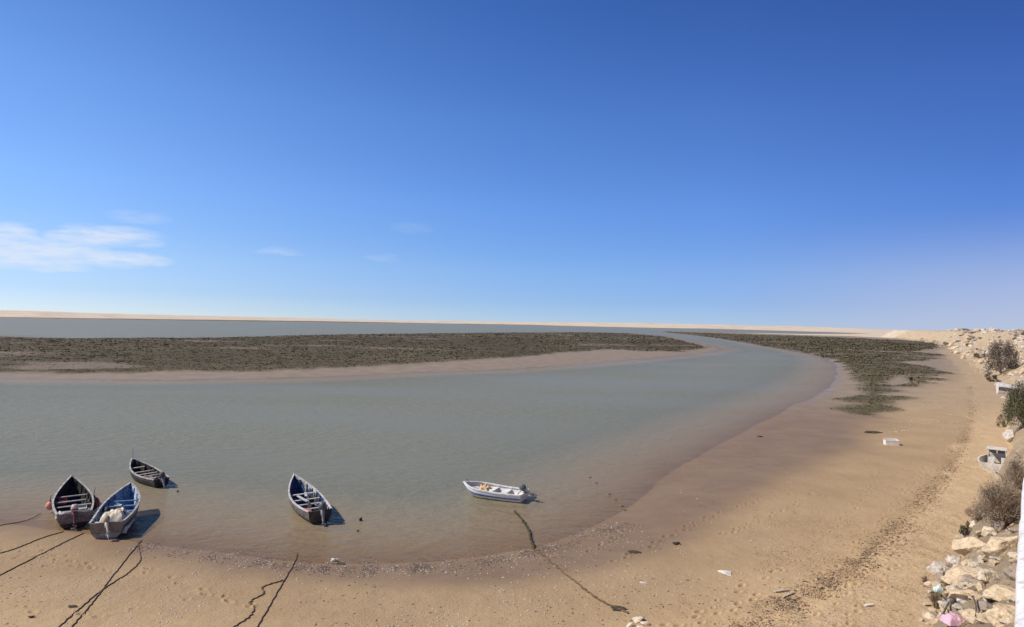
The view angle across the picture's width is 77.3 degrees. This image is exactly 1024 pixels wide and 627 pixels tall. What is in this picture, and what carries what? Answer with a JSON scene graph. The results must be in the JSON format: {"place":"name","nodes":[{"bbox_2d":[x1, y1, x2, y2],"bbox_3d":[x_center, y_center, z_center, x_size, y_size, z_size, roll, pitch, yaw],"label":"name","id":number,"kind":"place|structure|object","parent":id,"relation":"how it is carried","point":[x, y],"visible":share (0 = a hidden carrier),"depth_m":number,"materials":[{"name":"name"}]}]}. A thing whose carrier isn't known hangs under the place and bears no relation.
{"place":"outdoors","nodes":[
{"label":"outdoors","id":0,"kind":"place"},
{"bbox_2d":[0,318,849,537],"bbox_3d":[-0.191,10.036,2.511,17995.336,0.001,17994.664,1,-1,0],"label":"water","id":1,"kind":"structure","parent":0,"point":[396,456],"depth_m":59.06,"materials":[{"name":"grey liquid"}]},
{"bbox_2d":[2,513,40,524],"bbox_3d":[-23.781,9.965,30.722,0.426,0.100,2.677,1,-1,17],"label":"mooring rope","id":2,"kind":"object","parent":1,"relation":"on","point":[22,521],"visible":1,"depth_m":30.86,"materials":[{"name":"brown fabric"}]},
{"bbox_2d":[52,473,93,530],"bbox_3d":[-21.850,9.376,31.858,1.720,1.688,5.621,2,-1,-36],"label":"fishing boat","id":3,"kind":"object","parent":1,"relation":"on","point":[74,491],"visible":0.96,"depth_m":31.92,"materials":[{"name":"wood"}]},
{"bbox_2d":[45,495,51,509],"bbox_3d":[-23.291,9.522,32.271,0.388,0.754,0.382,1,-1,0],"label":"buoy","id":4,"kind":"object","parent":3,"relation":"hanging from","point":[48,505],"visible":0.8,"depth_m":32.15,"materials":[{"name":"plastic"}]},
{"bbox_2d":[55,498,66,505],"bbox_3d":[-22.706,9.470,32.152,0.570,0.260,0.380,2,-1,-34],"label":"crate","id":5,"kind":"object","parent":3,"relation":"in","point":[63,499],"visible":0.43,"depth_m":32.10,"materials":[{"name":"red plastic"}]},
{"bbox_2d":[78,505,86,509],"bbox_3d":[-21.092,9.518,31.281,0.520,0.100,0.640,2,-1,-36],"label":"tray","id":6,"kind":"object","parent":3,"relation":"on","point":[82,507],"visible":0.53,"depth_m":31.49,"materials":[{"name":"white plastic"}]},
{"bbox_2d":[84,496,90,507],"bbox_3d":[-21.538,9.482,32.489,0.345,0.530,1.148,2,-1,-32],"label":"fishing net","id":7,"kind":"object","parent":3,"relation":"in","point":[87,501],"visible":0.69,"depth_m":32.20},
{"bbox_2d":[93,490,99,509],"bbox_3d":[-21.387,9.461,32.724,0.568,1.108,0.559,1,-1,0],"label":"buoy","id":8,"kind":"object","parent":3,"relation":"hanging from","point":[97,502],"visible":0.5,"depth_m":32.67,"materials":[{"name":"red plastic"}]},
{"bbox_2d":[89,481,140,539],"bbox_3d":[-18.845,9.450,30.630,1.640,1.618,5.405,1,-1,-19],"label":"fishing boat","id":9,"kind":"object","parent":1,"relation":"on","point":[127,497],"visible":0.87,"depth_m":30.31,"materials":[{"name":"blue wood"}]},
{"bbox_2d":[99,507,134,532],"bbox_3d":[-18.500,9.516,29.870,1.299,0.941,2.071,1,-1,-19],"label":"tarpaulin","id":10,"kind":"object","parent":9,"relation":"in","point":[118,514],"visible":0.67,"depth_m":29.39,"materials":[{"name":"beige fabric"}]},
{"bbox_2d":[129,456,169,488],"bbox_3d":[-21.984,9.402,38.639,4.977,2.007,1.420,0,-1,39],"label":"fishing boat","id":11,"kind":"object","parent":1,"relation":"on","point":[141,471],"visible":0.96,"depth_m":38.56,"materials":[{"name":"wood"}]},
{"bbox_2d":[288,473,331,526],"bbox_3d":[-10.542,9.662,33.037,1.640,1.795,5.400,2,-1,-34],"label":"fishing boat","id":12,"kind":"object","parent":1,"relation":"on","point":[300,490],"visible":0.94,"depth_m":33.15,"materials":[{"name":"wood"}]},
{"bbox_2d":[308,494,318,504],"bbox_3d":[-10.562,9.815,33.992,0.567,0.404,1.059,1,-1,-22],"label":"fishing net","id":13,"kind":"object","parent":12,"relation":"in","point":[313,500],"visible":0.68,"depth_m":33.72,"materials":[{"name":"grey fabric"}]},
{"bbox_2d":[463,479,536,502],"bbox_3d":[-0.740,10.123,36.579,4.610,1.097,1.720,1,-1,21],"label":"skiff","id":14,"kind":"object","parent":1,"relation":"on","point":[508,493],"visible":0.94,"depth_m":36.17,"materials":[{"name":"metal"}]},
{"bbox_2d":[477,483,490,490],"bbox_3d":[-1.599,10.103,36.888,0.849,0.574,0.964,1,-1,21],"label":"fishing net","id":15,"kind":"object","parent":14,"relation":"in","point":[486,487],"visible":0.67,"depth_m":36.70,"materials":[{"name":"beige fabric"}]},
{"bbox_2d":[514,510,535,548],"bbox_3d":[0.677,10.420,31.115,0.340,0.116,5.643,1,-1,-9],"label":"mooring rope","id":16,"kind":"object","parent":1,"relation":"on","point":[528,529],"visible":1,"depth_m":30.78,"materials":[{"name":"black fabric"}]},
{"bbox_2d":[0,310,1023,626],"bbox_3d":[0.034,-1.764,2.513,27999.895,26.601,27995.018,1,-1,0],"label":"ground","id":17,"kind":"structure","parent":0,"point":[816,430],"depth_m":30.62,"materials":[{"name":"beige sand"}]},
{"bbox_2d":[0,531,63,552],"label":"mooring rope","id":18,"kind":"object","parent":17,"relation":"on","point":[30,542],"visible":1,"depth_m":27.69,"materials":[{"name":"fabric"}]},
{"bbox_2d":[0,533,83,574],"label":"mooring rope","id":19,"kind":"object","parent":17,"relation":"on","point":[39,554],"visible":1,"depth_m":26.07,"materials":[{"name":"brown fabric"}]},
{"bbox_2d":[58,542,140,626],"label":"mooring rope","id":20,"kind":"object","parent":17,"relation":"on","point":[103,588],"visible":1,"depth_m":22.78,"materials":[{"name":"brown fabric"}]},
{"bbox_2d":[71,540,141,626],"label":"mooring rope","id":21,"kind":"object","parent":17,"relation":"on","point":[104,587],"visible":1,"depth_m":22.57,"materials":[{"name":"brown fabric"}]},
{"bbox_2d":[233,580,283,626],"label":"mooring rope","id":22,"kind":"object","parent":17,"relation":"on","point":[262,587],"visible":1,"depth_m":22.17,"materials":[{"name":"brown fabric"}]},
{"bbox_2d":[257,552,297,626],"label":"mooring rope","id":23,"kind":"object","parent":17,"relation":"on","point":[277,591],"visible":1,"depth_m":22.88,"materials":[{"name":"brown fabric"}]},
{"bbox_2d":[0,332,702,373],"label":"island vegetation","id":24,"kind":"object","parent":17,"relation":"on","point":[265,337],"visible":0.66,"depth_m":202.41,"materials":[{"name":"green plant"}]},
{"bbox_2d":[127,523,644,577],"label":"pebbles","id":25,"kind":"object","parent":17,"relation":"on","point":[408,570],"visible":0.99,"depth_m":26.28,"materials":[{"name":"grey gravel"}]},
{"bbox_2d":[0,415,948,626],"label":"shell litter","id":26,"kind":"object","parent":17,"relation":"on","point":[410,575],"visible":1,"depth_m":24.60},
{"bbox_2d":[4,396,952,626],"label":"weed litter","id":27,"kind":"object","parent":17,"relation":"on","point":[540,590],"visible":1,"depth_m":23.06,"materials":[{"name":"brown plant"}]},
{"bbox_2d":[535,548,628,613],"bbox_3d":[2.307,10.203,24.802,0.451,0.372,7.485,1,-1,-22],"label":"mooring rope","id":28,"kind":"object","parent":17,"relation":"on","point":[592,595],"visible":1,"depth_m":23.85,"materials":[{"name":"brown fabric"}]},
{"bbox_2d":[611,605,626,610],"bbox_3d":[3.649,10.063,21.833,0.518,0.086,0.386,1,-1,-3],"label":"driftwood","id":29,"kind":"object","parent":17,"relation":"on","point":[614,608],"visible":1,"depth_m":21.79,"materials":[{"name":"wood"}]},
{"bbox_2d":[626,622,634,626],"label":"boulder","id":30,"kind":"object","parent":17,"relation":"on","point":[631,624],"visible":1,"depth_m":20.43,"materials":[{"name":"stone"}]},
{"bbox_2d":[632,616,643,622],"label":"boulder","id":31,"kind":"object","parent":17,"relation":"on","point":[636,619],"visible":1,"depth_m":20.85,"materials":[{"name":"stone"}]},
{"bbox_2d":[640,621,649,625],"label":"boulder","id":32,"kind":"object","parent":17,"relation":"on","point":[645,623],"visible":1,"depth_m":20.54,"materials":[{"name":"stone"}]},
{"bbox_2d":[717,570,731,575],"bbox_3d":[8.350,10.182,25.164,0.556,0.098,0.444,1,-1,24],"label":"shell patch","id":33,"kind":"object","parent":17,"relation":"on","point":[726,572],"visible":1,"depth_m":25.10,"materials":[{"name":"white"}]},
{"bbox_2d":[774,589,787,592],"bbox_3d":[9.803,10.111,23.338,0.547,0.050,0.100,0,-1,-15],"label":"plank","id":34,"kind":"object","parent":17,"relation":"on","point":[781,590],"visible":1,"depth_m":23.30,"materials":[{"name":"brown wood"}]},
{"bbox_2d":[781,592,794,597],"bbox_3d":[9.909,10.095,22.972,0.724,0.040,0.080,2,-1,-36],"label":"plank","id":35,"kind":"object","parent":17,"relation":"on","point":[788,594],"visible":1,"depth_m":22.94,"materials":[{"name":"brown wood"}]},
{"bbox_2d":[668,331,952,414],"bbox_3d":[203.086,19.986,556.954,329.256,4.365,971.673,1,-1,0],"label":"marsh vegetation","id":36,"kind":"object","parent":17,"relation":"on","point":[886,347],"visible":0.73,"depth_m":247.76,"materials":[{"name":"plant"}]},
{"bbox_2d":[719,386,977,626],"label":"drift weed","id":37,"kind":"object","parent":17,"relation":"on","point":[830,584],"visible":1,"depth_m":26.62,"materials":[{"name":"brown plant"}]},
{"bbox_2d":[751,433,987,626],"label":"gravel","id":38,"kind":"structure","parent":17,"relation":"on","point":[780,614],"depth_m":27.21,"materials":[{"name":"beige gravel"}]},
{"bbox_2d":[865,431,882,432],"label":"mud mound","id":39,"kind":"object","parent":17,"relation":"on","point":[873,432],"visible":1,"depth_m":60.33,"materials":[{"name":"soil"}]},
{"bbox_2d":[883,438,899,445],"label":"box","id":40,"kind":"object","parent":17,"relation":"on","point":[891,441],"visible":1,"depth_m":53.89,"materials":[{"name":"white plastic"}]},
{"bbox_2d":[924,581,931,585],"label":"boulder","id":41,"kind":"object","parent":17,"relation":"on","point":[928,583],"visible":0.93,"depth_m":24.04,"materials":[{"name":"stone"}]},
{"bbox_2d":[922,612,935,619],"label":"boulder","id":42,"kind":"object","parent":17,"relation":"on","point":[928,615],"visible":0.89,"depth_m":21.25,"materials":[{"name":"stone"}]},
{"bbox_2d":[876,363,985,433],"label":"mud litter","id":43,"kind":"object","parent":17,"relation":"on","point":[942,411],"visible":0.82,"depth_m":73.29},
{"bbox_2d":[928,607,936,612],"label":"rubble stone","id":44,"kind":"object","parent":17,"relation":"on","point":[930,609],"visible":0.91,"depth_m":21.69,"materials":[{"name":"beige stone"}]},
{"bbox_2d":[929,590,943,608],"bbox_3d":[14.624,9.827,22.030,0.554,0.767,0.498,1,-1,22],"label":"weed clump","id":45,"kind":"object","parent":17,"relation":"on","point":[935,597],"visible":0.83,"depth_m":21.96,"materials":[{"name":"brown plant"}]},
{"bbox_2d":[931,581,941,586],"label":"broken stone","id":46,"kind":"object","parent":17,"relation":"on","point":[935,583],"visible":0.69,"depth_m":23.93,"materials":[{"name":"beige stone"}]},
{"bbox_2d":[926,561,948,573],"bbox_3d":[16.838,10.188,25.301,0.664,0.711,0.677,10,8,-10],"label":"boulder","id":47,"kind":"object","parent":17,"relation":"on","point":[934,567],"visible":0.66,"depth_m":25.16,"materials":[{"name":"beige stone"}]},
{"bbox_2d":[932,584,943,592],"bbox_3d":[15.395,9.905,23.100,0.304,0.271,0.277,1,-1,0],"label":"bag","id":48,"kind":"object","parent":17,"relation":"on","point":[937,587],"visible":0.92,"depth_m":23.04,"materials":[{"name":"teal plastic"}]},
{"bbox_2d":[935,572,943,577],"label":"broken stone","id":49,"kind":"object","parent":17,"relation":"on","point":[939,574],"visible":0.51,"depth_m":24.77,"materials":[{"name":"beige stone"}]},
{"bbox_2d":[938,600,946,608],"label":"broken stone","id":50,"kind":"object","parent":17,"relation":"on","point":[942,604],"visible":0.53,"depth_m":20.48,"materials":[{"name":"beige stone"}]},
{"bbox_2d":[939,612,964,626],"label":"bag","id":51,"kind":"object","parent":17,"relation":"on","point":[951,619],"visible":0.87,"depth_m":17.75,"materials":[{"name":"pink plastic"}]},
{"bbox_2d":[945,585,958,592],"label":"broken stone","id":52,"kind":"object","parent":17,"relation":"on","point":[950,587],"visible":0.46,"depth_m":21.33,"materials":[{"name":"stone"}]},
{"bbox_2d":[945,556,960,564],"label":"boulder","id":53,"kind":"object","parent":17,"relation":"on","point":[955,560],"visible":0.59,"depth_m":26.07,"materials":[{"name":"beige stone"}]},
{"bbox_2d":[942,593,971,613],"bbox_3d":[13.295,8.628,19.057,0.614,0.523,2.137,0,-1,40],"label":"dead branch","id":54,"kind":"object","parent":17,"relation":"on","point":[945,608],"visible":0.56,"depth_m":19.00,"materials":[{"name":"grey wood"}]},
{"bbox_2d":[952,603,963,609],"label":"broken stone","id":55,"kind":"object","parent":17,"relation":"on","point":[956,606],"visible":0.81,"depth_m":18.58,"materials":[{"name":"beige stone"}]},
{"bbox_2d":[941,565,978,586],"bbox_3d":[15.477,9.063,21.869,1.273,0.648,1.156,-2,9,-13],"label":"boulder","id":56,"kind":"object","parent":17,"relation":"on","point":[953,575],"visible":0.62,"depth_m":21.86,"materials":[{"name":"beige stone"}]},
{"bbox_2d":[959,621,966,626],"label":"broken stone","id":57,"kind":"object","parent":17,"relation":"on","point":[962,624],"visible":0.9,"depth_m":17.42,"materials":[{"name":"beige stone"}]},
{"bbox_2d":[948,589,978,602],"bbox_3d":[13.800,8.685,19.604,0.864,0.521,0.967,9,-12,-17],"label":"boulder","id":58,"kind":"object","parent":17,"relation":"on","point":[955,593],"visible":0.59,"depth_m":19.44,"materials":[{"name":"beige stone"}]},
{"bbox_2d":[958,521,971,536],"bbox_3d":[21.168,10.104,29.825,0.728,0.843,0.513,1,-1,0],"label":"shrub","id":59,"kind":"object","parent":17,"relation":"on","point":[966,531],"visible":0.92,"depth_m":29.82,"materials":[{"name":"green plant"}]},
{"bbox_2d":[961,559,972,565],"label":"broken stone","id":60,"kind":"object","parent":17,"relation":"on","point":[965,562],"visible":0.48,"depth_m":23.65,"materials":[{"name":"beige stone"}]},
{"bbox_2d":[961,574,973,582],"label":"broken stone","id":61,"kind":"object","parent":17,"relation":"on","point":[966,577],"visible":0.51,"depth_m":21.41,"materials":[{"name":"beige stone"}]},
{"bbox_2d":[951,537,985,555],"bbox_3d":[18.359,9.423,25.627,1.025,0.995,1.401,0,-9,-12],"label":"boulder","id":62,"kind":"object","parent":17,"relation":"on","point":[964,546],"visible":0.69,"depth_m":25.47,"materials":[{"name":"beige stone"}]},
{"bbox_2d":[958,608,978,622],"bbox_3d":[12.582,8.346,17.670,0.472,0.439,0.689,1,-1,5],"label":"boulder","id":63,"kind":"object","parent":17,"relation":"on","point":[965,612],"visible":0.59,"depth_m":17.55,"materials":[{"name":"beige stone"}]},
{"bbox_2d":[963,585,976,590],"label":"broken stone","id":64,"kind":"object","parent":17,"relation":"on","point":[972,587],"visible":0.65,"depth_m":19.66,"materials":[{"name":"beige stone"}]},
{"bbox_2d":[965,615,977,623],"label":"broken stone","id":65,"kind":"object","parent":17,"relation":"on","point":[971,619],"visible":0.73,"depth_m":17.19,"materials":[{"name":"beige stone"}]},
{"bbox_2d":[968,520,976,527],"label":"boulder","id":66,"kind":"object","parent":17,"relation":"on","point":[972,523],"visible":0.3,"depth_m":29.76,"materials":[{"name":"stone"}]},
{"bbox_2d":[967,561,979,566],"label":"broken stone","id":67,"kind":"object","parent":17,"relation":"on","point":[972,564],"visible":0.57,"depth_m":23.20,"materials":[{"name":"stone"}]},
{"bbox_2d":[969,579,978,583],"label":"boulder","id":68,"kind":"object","parent":17,"relation":"on","point":[973,581],"visible":0.49,"depth_m":20.57,"materials":[{"name":"beige stone"}]},
{"bbox_2d":[968,593,980,599],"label":"broken stone","id":69,"kind":"object","parent":17,"relation":"on","point":[976,596],"visible":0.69,"depth_m":19.09,"materials":[{"name":"beige stone"}]},
{"bbox_2d":[972,595,976,616],"bbox_3d":[12.939,8.172,17.899,0.070,0.212,2.001,1,-1,34],"label":"dead branch","id":70,"kind":"object","parent":17,"relation":"on","point":[975,605],"visible":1,"depth_m":17.74,"materials":[{"name":"grey wood"}]},
{"bbox_2d":[964,501,986,522],"bbox_3d":[21.493,9.092,29.342,1.348,1.214,1.086,1,-1,-16],"label":"shrub","id":71,"kind":"object","parent":17,"relation":"on","point":[978,518],"visible":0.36,"depth_m":29.30,"materials":[{"name":"brown plant"}]},
{"bbox_2d":[970,613,980,618],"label":"broken stone","id":72,"kind":"object","parent":17,"relation":"on","point":[977,615],"visible":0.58,"depth_m":17.16,"materials":[{"name":"beige stone"}]},
{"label":"broken stone","id":73,"kind":"object","parent":72,"relation":"on","visible":0},
{"bbox_2d":[976,617,988,623],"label":"broken stone","id":74,"kind":"object","parent":73,"relation":"on","point":[982,620],"visible":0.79,"depth_m":16.73,"materials":[{"name":"beige stone"}]},
{"bbox_2d":[975,530,981,536],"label":"broken stone","id":75,"kind":"object","parent":17,"relation":"on","point":[978,532],"visible":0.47,"depth_m":26.83,"materials":[{"name":"beige stone"}]},
{"bbox_2d":[973,351,985,357],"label":"rocks","id":76,"kind":"object","parent":17,"relation":"on","point":[976,355],"visible":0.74,"depth_m":193.35,"materials":[{"name":"beige stone"}]},
{"bbox_2d":[980,555,987,560],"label":"broken stone","id":77,"kind":"object","parent":17,"relation":"on","point":[983,557],"visible":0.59,"depth_m":22.98,"materials":[{"name":"beige stone"}]},
{"bbox_2d":[978,601,992,611],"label":"boulder","id":78,"kind":"object","parent":17,"relation":"on","point":[984,606],"visible":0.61,"depth_m":17.31,"materials":[{"name":"beige stone"}]},
{"bbox_2d":[977,569,997,582],"bbox_3d":[15.119,8.360,20.275,0.693,0.472,0.620,1,-1,-2],"label":"boulder","id":79,"kind":"object","parent":17,"relation":"on","point":[986,575],"visible":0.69,"depth_m":20.16,"materials":[{"name":"stone"}]},
{"bbox_2d":[981,526,998,535],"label":"boulder","id":80,"kind":"object","parent":17,"relation":"on","point":[986,530],"visible":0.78,"depth_m":26.47,"materials":[{"name":"stone"}]},
{"bbox_2d":[984,372,997,381],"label":"shrub","id":81,"kind":"object","parent":17,"relation":"on","point":[988,379],"visible":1,"depth_m":121.14,"materials":[{"name":"brown plant"}]},
{"bbox_2d":[978,446,1007,472],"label":"cabin boat","id":82,"kind":"object","parent":17,"relation":"on","point":[993,459],"visible":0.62,"depth_m":44.65,"materials":[{"name":"white wood"}]},
{"bbox_2d":[988,559,999,566],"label":"broken stone","id":83,"kind":"object","parent":17,"relation":"on","point":[993,562],"visible":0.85,"depth_m":21.89,"materials":[{"name":"beige stone"}]},
{"bbox_2d":[968,473,1020,527],"bbox_3d":[20.502,7.822,26.832,2.243,2.230,1.742,1,-1,0],"label":"shrub","id":84,"kind":"object","parent":17,"relation":"on","point":[1005,507],"visible":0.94,"depth_m":26.64,"materials":[{"name":"brown plant"}]},
{"bbox_2d":[990,468,1000,481],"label":"plank","id":85,"kind":"object","parent":17,"relation":"on","point":[992,470],"visible":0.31,"depth_m":42.07,"materials":[{"name":"brown wood"}]},
{"bbox_2d":[988,520,1005,530],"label":"boulder","id":86,"kind":"object","parent":17,"relation":"on","point":[1002,527],"visible":0.68,"depth_m":26.53,"materials":[{"name":"beige stone"}]},
{"bbox_2d":[982,584,1015,600],"bbox_3d":[13.655,7.863,17.700,1.005,0.571,0.982,0,-1,40],"label":"boulder","id":87,"kind":"object","parent":17,"relation":"on","point":[997,592],"visible":0.71,"depth_m":17.60,"materials":[{"name":"beige stone"}]},
{"bbox_2d":[981,536,1018,558],"bbox_3d":[17.509,8.447,22.701,1.342,1.254,1.103,-6,4,-21],"label":"boulder","id":88,"kind":"object","parent":17,"relation":"on","point":[999,547],"visible":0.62,"depth_m":22.43,"materials":[{"name":"beige stone"}]},
{"bbox_2d":[985,603,1014,626],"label":"boulder","id":89,"kind":"object","parent":17,"relation":"on","point":[996,613],"visible":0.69,"depth_m":16.02,"materials":[{"name":"beige stone"}]},
{"bbox_2d":[980,337,1021,373],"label":"shrub","id":90,"kind":"object","parent":17,"relation":"on","point":[995,354],"visible":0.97,"depth_m":123.86,"materials":[{"name":"brown plant"}]},
{"bbox_2d":[995,413,1007,426],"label":"shrub","id":91,"kind":"object","parent":17,"relation":"on","point":[1002,422],"visible":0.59,"depth_m":63.98,"materials":[{"name":"brown plant"}]},
{"bbox_2d":[996,572,1007,580],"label":"broken stone","id":92,"kind":"object","parent":17,"relation":"on","point":[1001,576],"visible":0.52,"depth_m":19.65,"materials":[{"name":"beige stone"}]},
{"bbox_2d":[998,618,1011,624],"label":"broken stone","id":93,"kind":"object","parent":17,"relation":"on","point":[1004,621],"visible":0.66,"depth_m":15.83,"materials":[{"name":"stone"}]},
{"bbox_2d":[1002,429,1014,441],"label":"boulder","id":94,"kind":"object","parent":17,"relation":"on","point":[1008,435],"visible":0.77,"depth_m":54.55,"materials":[{"name":"beige stone"}]},
{"bbox_2d":[1003,562,1016,580],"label":"boulder","id":95,"kind":"object","parent":17,"relation":"on","point":[1009,571],"visible":0.62,"depth_m":19.20,"materials":[{"name":"beige stone"}]},
{"bbox_2d":[996,382,1023,393],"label":"wrecked boat","id":96,"kind":"object","parent":17,"relation":"on","point":[1001,387],"visible":0.39,"depth_m":96.00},
{"bbox_2d":[999,380,1023,426],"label":"shrub","id":97,"kind":"object","parent":17,"relation":"on","point":[1014,403],"visible":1,"depth_m":54.53,"materials":[{"name":"green plant"}]},
{"bbox_2d":[999,452,1023,497],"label":"shrub","id":98,"kind":"object","parent":17,"relation":"on","point":[1012,468],"visible":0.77,"depth_m":28.97,"materials":[{"name":"brown plant"}]},
{"bbox_2d":[1007,595,1015,602],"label":"broken stone","id":99,"kind":"object","parent":17,"relation":"on","point":[1011,598],"visible":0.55,"depth_m":17.08,"materials":[{"name":"stone"}]},
{"bbox_2d":[1009,552,1016,558],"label":"broken stone","id":100,"kind":"object","parent":17,"relation":"on","point":[1013,555],"visible":0.41,"depth_m":20.76,"materials":[{"name":"stone"}]},
{"bbox_2d":[1008,528,1017,533],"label":"broken stone","id":101,"kind":"object","parent":17,"relation":"on","point":[1013,530],"visible":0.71,"depth_m":25.15,"materials":[{"name":"beige stone"}]},
{"bbox_2d":[1014,479,1023,626],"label":"parapet wall","id":102,"kind":"structure","parent":17,"relation":"on","point":[1019,610],"depth_m":4.33,"materials":[{"name":"white paint"}]},
{"bbox_2d":[0,0,1023,330],"label":"sky","id":103,"kind":"structure","parent":0,"point":[810,163],"materials":[{"name":"blue"}]},
{"bbox_2d":[627,550,640,553],"bbox_3d":[5.285,10.316,27.711,0.599,0.096,0.358,1,-1,-3],"label":"driftwood","id":104,"kind":"object","parent":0,"point":[632,551],"visible":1,"depth_m":27.64,"materials":[{"name":"grey wood"}]},
{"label":"broken stone","id":105,"kind":"object","parent":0,"visible":0},
{"bbox_2d":[976,581,985,590],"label":"broken stone","id":106,"kind":"object","parent":105,"relation":"on","point":[980,585],"visible":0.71,"depth_m":19.75,"materials":[{"name":"beige stone"}]}
]}

